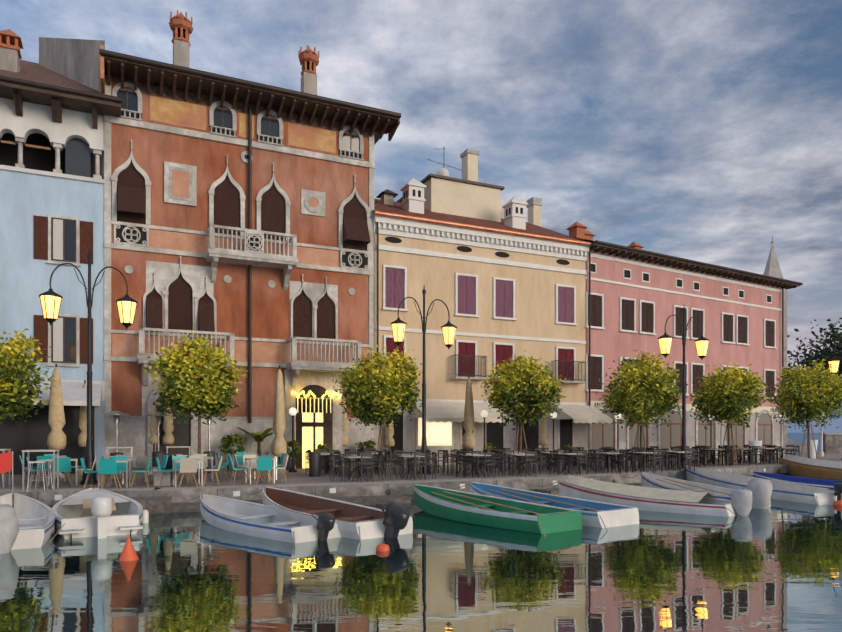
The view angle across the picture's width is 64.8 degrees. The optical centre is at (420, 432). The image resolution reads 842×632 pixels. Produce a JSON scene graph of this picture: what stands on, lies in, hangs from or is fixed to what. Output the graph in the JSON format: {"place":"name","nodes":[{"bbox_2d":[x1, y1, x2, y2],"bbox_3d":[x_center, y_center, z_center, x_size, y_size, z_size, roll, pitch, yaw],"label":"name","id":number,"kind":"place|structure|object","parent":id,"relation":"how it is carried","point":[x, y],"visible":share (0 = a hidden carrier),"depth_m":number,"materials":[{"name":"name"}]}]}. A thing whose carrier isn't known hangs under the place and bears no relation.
{"place":"outdoors","nodes":[
{"label":"outdoors","id":0,"kind":"place"},
{"bbox_2d":[0,433,841,631],"bbox_3d":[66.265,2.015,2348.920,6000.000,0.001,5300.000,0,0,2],"label":"water","id":1,"kind":"structure","parent":0,"point":[776,566],"depth_m":9.08,"materials":[{"name":"grey liquid"}]},
{"bbox_2d":[0,451,54,553],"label":"boat","id":2,"kind":"object","parent":1,"relation":"on","point":[26,510],"visible":0.88,"depth_m":12.37,"materials":[{"name":"grey"}]},
{"bbox_2d":[43,484,148,541],"bbox_3d":[-7.155,1.822,14.897,2.012,1.202,6.540,0,0,-16],"label":"boat","id":3,"kind":"object","parent":1,"relation":"on","point":[101,519],"visible":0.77,"depth_m":13.14,"materials":[{"name":"white plastic"}]},
{"bbox_2d":[58,498,143,538],"bbox_3d":[-6.385,1.755,13.202,1.499,0.773,1.342,0,0,-28],"label":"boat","id":4,"kind":"object","parent":3,"relation":"attached to","point":[86,505],"visible":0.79,"depth_m":12.94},
{"bbox_2d":[174,487,341,546],"bbox_3d":[-3.622,1.903,14.435,1.742,1.039,7.215,0,0,-38],"label":"boat","id":5,"kind":"object","parent":1,"relation":"on","point":[236,516],"visible":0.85,"depth_m":13.32,"materials":[{"name":"grey"}]},
{"bbox_2d":[238,484,412,543],"bbox_3d":[-2.337,1.902,15.074,1.974,1.163,7.510,0,0,-34],"label":"boat","id":6,"kind":"object","parent":1,"relation":"on","point":[363,522],"visible":0.62,"depth_m":14.19,"materials":[{"name":"grey"}]},
{"bbox_2d":[129,488,559,513],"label":"docks","id":7,"kind":"object","parent":1,"relation":"on","point":[159,505],"visible":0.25,"depth_m":17.05,"materials":[{"name":"grey stone"}]},
{"bbox_2d":[382,481,581,537],"bbox_3d":[1.323,1.895,15.848,1.928,1.055,7.559,0,0,-31],"label":"boat","id":8,"kind":"object","parent":1,"relation":"on","point":[486,510],"visible":1,"depth_m":14.81,"materials":[{"name":"green wood"}]},
{"bbox_2d":[443,482,638,529],"bbox_3d":[2.767,1.899,16.693,1.767,1.048,7.604,0,0,-28],"label":"boat","id":9,"kind":"object","parent":1,"relation":"on","point":[596,514],"visible":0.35,"depth_m":15.96,"materials":[{"name":"blue paint"}]},
{"bbox_2d":[517,475,751,518],"bbox_3d":[5.800,1.833,18.167,1.693,1.180,7.369,0,0,-41],"label":"boat","id":10,"kind":"object","parent":1,"relation":"on","point":[739,502],"visible":0.77,"depth_m":17.07,"materials":[{"name":"grey"}]},
{"bbox_2d":[616,470,772,508],"bbox_3d":[8.267,1.849,20.548,1.630,1.217,7.470,0,0,-10],"label":"boat","id":11,"kind":"object","parent":1,"relation":"on","point":[761,489],"visible":0.38,"depth_m":20.00,"materials":[{"name":"grey"}]},
{"bbox_2d":[667,465,841,506],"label":"boat","id":12,"kind":"object","parent":1,"relation":"on","point":[793,492],"visible":0.52,"depth_m":21.34,"materials":[{"name":"grey"}]},
{"bbox_2d":[720,467,841,488],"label":"boat","id":13,"kind":"object","parent":1,"relation":"on","point":[821,483],"visible":0.5,"depth_m":23.61,"materials":[{"name":"blue paint"}]},
{"bbox_2d":[758,454,841,480],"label":"boat","id":14,"kind":"object","parent":1,"relation":"on","point":[798,466],"visible":0.81,"depth_m":29.01,"materials":[{"name":"brown wood"}]},
{"bbox_2d":[0,461,841,507],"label":"quay wall","id":15,"kind":"structure","parent":0,"point":[50,498],"depth_m":19.34,"materials":[{"name":"grey stone"}]},
{"bbox_2d":[0,438,841,488],"bbox_3d":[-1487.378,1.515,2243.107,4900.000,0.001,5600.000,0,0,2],"label":"ground","id":16,"kind":"structure","parent":0,"point":[299,476],"depth_m":22.76,"materials":[{"name":"grey stone"}]},
{"bbox_2d":[0,327,54,423],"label":"orange tree","id":17,"kind":"object","parent":16,"relation":"on","point":[16,363],"visible":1,"depth_m":19.47,"materials":[{"name":"green plant"}]},
{"bbox_2d":[47,364,65,477],"bbox_3d":[-12.237,-0.395,22.205,0.572,3.820,0.578,0,0,2],"label":"parasol","id":18,"kind":"object","parent":16,"relation":"on","point":[56,439],"visible":0.85,"depth_m":22.06,"materials":[{"name":"beige fabric"}]},
{"bbox_2d":[0,29,121,474],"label":"blue house","id":19,"kind":"structure","parent":16,"relation":"on","point":[51,189],"depth_m":24.30,"materials":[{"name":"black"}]},
{"bbox_2d":[77,380,92,473],"bbox_3d":[-12.276,-0.195,24.212,0.559,3.420,0.540,0,0,2],"label":"parasol","id":20,"kind":"object","parent":16,"relation":"on","point":[82,437],"visible":0.5,"depth_m":24.05,"materials":[{"name":"beige fabric"}]},
{"bbox_2d":[39,248,137,484],"bbox_3d":[-9.686,-1.935,19.368,2.610,6.900,0.590,0,0,-23],"label":"lamp post","id":21,"kind":"object","parent":16,"relation":"on","point":[50,299],"visible":0.98,"depth_m":19.31,"materials":[{"name":"grey metal"}]},
{"bbox_2d":[0,446,288,491],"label":"cafe chairs","id":22,"kind":"object","parent":16,"relation":"on","point":[119,465],"visible":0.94,"depth_m":19.09,"materials":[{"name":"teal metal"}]},
{"bbox_2d":[146,402,158,473],"bbox_3d":[-9.723,0.205,24.140,0.554,2.620,0.552,0,0,2],"label":"parasol","id":23,"kind":"object","parent":16,"relation":"on","point":[153,437],"visible":0.83,"depth_m":24.05,"materials":[{"name":"beige fabric"}]},
{"bbox_2d":[103,411,220,475],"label":"heaters","id":24,"kind":"object","parent":16,"relation":"on","point":[158,453],"visible":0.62,"depth_m":24.30,"materials":[{"name":"grey"}]},
{"bbox_2d":[162,402,173,453],"bbox_3d":[-9.781,0.030,25.642,0.547,2.970,0.557,0,0,2],"label":"parasol","id":25,"kind":"object","parent":16,"relation":"on","point":[168,436],"visible":0.56,"depth_m":25.51,"materials":[{"name":"beige fabric"}]},
{"bbox_2d":[143,331,248,477],"bbox_3d":[-7.370,-0.910,21.950,3.244,4.851,3.484,0,0,2],"label":"orange tree","id":26,"kind":"object","parent":16,"relation":"on","point":[209,390],"visible":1,"depth_m":21.36,"materials":[{"name":"green plant"}]},
{"bbox_2d":[39,10,400,471],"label":"palazzo","id":27,"kind":"structure","parent":16,"relation":"on","point":[238,218],"depth_m":26.93,"materials":[{"name":"orange paint"}]},
{"bbox_2d":[218,431,247,470],"bbox_3d":[-7.373,0.731,25.908,1.146,1.568,1.303,0,0,2],"label":"shrub","id":28,"kind":"object","parent":16,"relation":"on","point":[232,440],"visible":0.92,"depth_m":25.77,"materials":[{"name":"green plant"}]},
{"bbox_2d":[154,452,320,485],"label":"bins","id":29,"kind":"object","parent":16,"relation":"on","point":[314,464],"visible":0.81,"depth_m":20.61,"materials":[{"name":"grey metal"}]},
{"bbox_2d":[237,427,272,470],"bbox_3d":[-6.443,0.658,26.387,1.808,1.713,1.804,0,0,2],"label":"potted palm","id":30,"kind":"object","parent":16,"relation":"on","point":[259,437],"visible":0.69,"depth_m":26.26,"materials":[{"name":"green plant"}]},
{"bbox_2d":[271,366,286,472],"bbox_3d":[-5.329,-0.495,25.015,0.568,4.020,0.560,0,0,2],"label":"parasol","id":31,"kind":"object","parent":16,"relation":"on","point":[278,448],"visible":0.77,"depth_m":24.88,"materials":[{"name":"beige fabric"}]},
{"bbox_2d":[285,440,302,469],"bbox_3d":[-5.396,0.866,26.839,1.196,1.298,0.833,0,0,-27],"label":"shrub","id":32,"kind":"object","parent":16,"relation":"on","point":[297,449],"visible":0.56,"depth_m":26.80,"materials":[{"name":"green plant"}]},
{"bbox_2d":[316,444,331,468],"bbox_3d":[-4.093,0.975,27.457,0.693,1.080,0.652,0,0,16],"label":"shrub","id":33,"kind":"object","parent":16,"relation":"on","point":[323,446],"visible":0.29,"depth_m":27.26,"materials":[{"name":"green plant"}]},
{"bbox_2d":[342,399,348,466],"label":"parasol","id":34,"kind":"object","parent":16,"relation":"on","point":[345,441],"visible":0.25,"depth_m":28.82,"materials":[{"name":"beige fabric"}]},
{"bbox_2d":[355,438,376,451],"bbox_3d":[-2.322,0.871,28.231,0.977,1.288,0.984,0,0,2],"label":"potted plant","id":35,"kind":"object","parent":16,"relation":"on","point":[367,444],"visible":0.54,"depth_m":28.28,"materials":[{"name":"green plant"}]},
{"bbox_2d":[305,448,435,481],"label":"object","id":36,"kind":"object","parent":16,"relation":"on","point":[367,460],"visible":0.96,"depth_m":22.18,"materials":[{"name":"grey metal"}]},
{"bbox_2d":[330,344,427,470],"bbox_3d":[-1.626,-0.994,24.762,3.553,5.027,3.573,0,0,-37],"label":"orange tree","id":37,"kind":"object","parent":16,"relation":"on","point":[373,395],"visible":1,"depth_m":24.21,"materials":[{"name":"green plant"}]},
{"bbox_2d":[384,420,394,466],"bbox_3d":[-1.378,0.155,29.404,0.546,2.720,0.558,0,0,2],"label":"parasol","id":38,"kind":"object","parent":16,"relation":"on","point":[390,429],"visible":0.58,"depth_m":29.27,"materials":[{"name":"beige fabric"}]},
{"bbox_2d":[390,285,456,473],"bbox_3d":[0.113,-1.935,24.165,2.610,6.900,0.590,0,0,-23],"label":"lamp post","id":39,"kind":"object","parent":16,"relation":"on","point":[398,325],"visible":1,"depth_m":24.11,"materials":[{"name":"grey metal"}]},
{"bbox_2d":[462,376,474,468],"bbox_3d":[1.994,-0.420,27.608,0.555,3.870,0.558,0,0,2],"label":"parasol","id":40,"kind":"object","parent":16,"relation":"on","point":[468,440],"visible":0.85,"depth_m":27.48,"materials":[{"name":"beige fabric"}]},
{"bbox_2d":[373,148,612,465],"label":"yellow house","id":41,"kind":"structure","parent":16,"relation":"on","point":[509,284],"depth_m":31.89,"materials":[{"name":"paint"}]},
{"bbox_2d":[289,407,713,471],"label":"globe lamps","id":42,"kind":"object","parent":16,"relation":"on","point":[293,412],"visible":0.62,"depth_m":28.44,"materials":[{"name":"grey metal"}]},
{"bbox_2d":[480,350,570,468],"bbox_3d":[4.106,-0.890,26.710,3.486,4.820,3.227,0,0,2],"label":"orange tree","id":43,"kind":"object","parent":16,"relation":"on","point":[530,388],"visible":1,"depth_m":26.04,"materials":[{"name":"green plant"}]},
{"bbox_2d":[537,414,547,464],"bbox_3d":[5.751,0.105,31.202,0.552,2.820,0.554,0,0,2],"label":"parasol","id":44,"kind":"object","parent":16,"relation":"on","point":[542,440],"visible":0.58,"depth_m":31.09,"materials":[{"name":"beige fabric"}]},
{"bbox_2d":[416,447,698,477],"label":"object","id":45,"kind":"object","parent":16,"relation":"on","point":[592,459],"visible":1,"depth_m":24.98,"materials":[{"name":"grey metal"}]},
{"bbox_2d":[596,344,691,466],"bbox_3d":[9.630,-1.112,28.611,4.069,5.262,3.940,0,0,2],"label":"orange tree","id":46,"kind":"object","parent":16,"relation":"on","point":[644,391],"visible":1,"depth_m":27.94,"materials":[{"name":"green plant"}]},
{"bbox_2d":[658,307,709,468],"bbox_3d":[11.023,-1.935,27.776,2.610,6.900,0.590,0,0,-23],"label":"lamp post","id":47,"kind":"object","parent":16,"relation":"on","point":[665,342],"visible":1,"depth_m":27.72,"materials":[{"name":"grey metal"}]},
{"bbox_2d":[566,222,802,460],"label":"pink house","id":48,"kind":"structure","parent":16,"relation":"on","point":[636,296],"depth_m":38.06,"materials":[{"name":"pink plaster"},{"name":"stone"},{"name":"dark wood"}]},
{"bbox_2d":[650,445,799,466],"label":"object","id":49,"kind":"object","parent":16,"relation":"on","point":[704,451],"visible":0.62,"depth_m":31.42,"materials":[{"name":"grey metal"}]},
{"bbox_2d":[686,361,771,465],"bbox_3d":[14.004,-0.844,30.268,3.554,4.727,3.619,0,0,2],"label":"orange tree","id":50,"kind":"object","parent":16,"relation":"on","point":[729,395],"visible":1,"depth_m":29.56,"materials":[{"name":"green plant"}]},
{"bbox_2d":[718,414,841,462],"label":"parapet","id":51,"kind":"structure","parent":16,"relation":"on","point":[831,442],"depth_m":48.70,"materials":[{"name":"white"}]},
{"bbox_2d":[748,440,817,462],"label":"planters","id":52,"kind":"object","parent":16,"relation":"on","point":[812,448],"visible":0.69,"depth_m":36.77,"materials":[{"name":"white"}]},
{"bbox_2d":[766,359,841,458],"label":"orange tree","id":53,"kind":"object","parent":16,"relation":"on","point":[820,393],"visible":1,"depth_m":31.85,"materials":[{"name":"green plant"}]},
{"bbox_2d":[787,308,841,381],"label":"tree","id":54,"kind":"object","parent":16,"relation":"on","point":[826,353],"visible":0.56,"depth_m":77.33,"materials":[{"name":"green plant"}]},
{"bbox_2d":[828,343,841,459],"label":"lamp post","id":55,"kind":"object","parent":16,"relation":"on","point":[834,361],"visible":0.9,"depth_m":35.91,"materials":[{"name":"grey metal"}]},
{"bbox_2d":[0,0,841,379],"label":"sky","id":56,"kind":"structure","parent":0,"point":[706,131],"materials":[{"name":"blue"}]},
{"bbox_2d":[482,443,582,467],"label":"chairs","id":57,"kind":"object","parent":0,"point":[489,447],"visible":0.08,"depth_m":28.32,"materials":[{"name":"black metal"}]},
{"bbox_2d":[787,387,841,432],"bbox_3d":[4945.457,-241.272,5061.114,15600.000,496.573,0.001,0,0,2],"label":"mountains","id":58,"kind":"structure","parent":0,"point":[835,423],"depth_m":5113.52,"materials":[{"name":"blue"}]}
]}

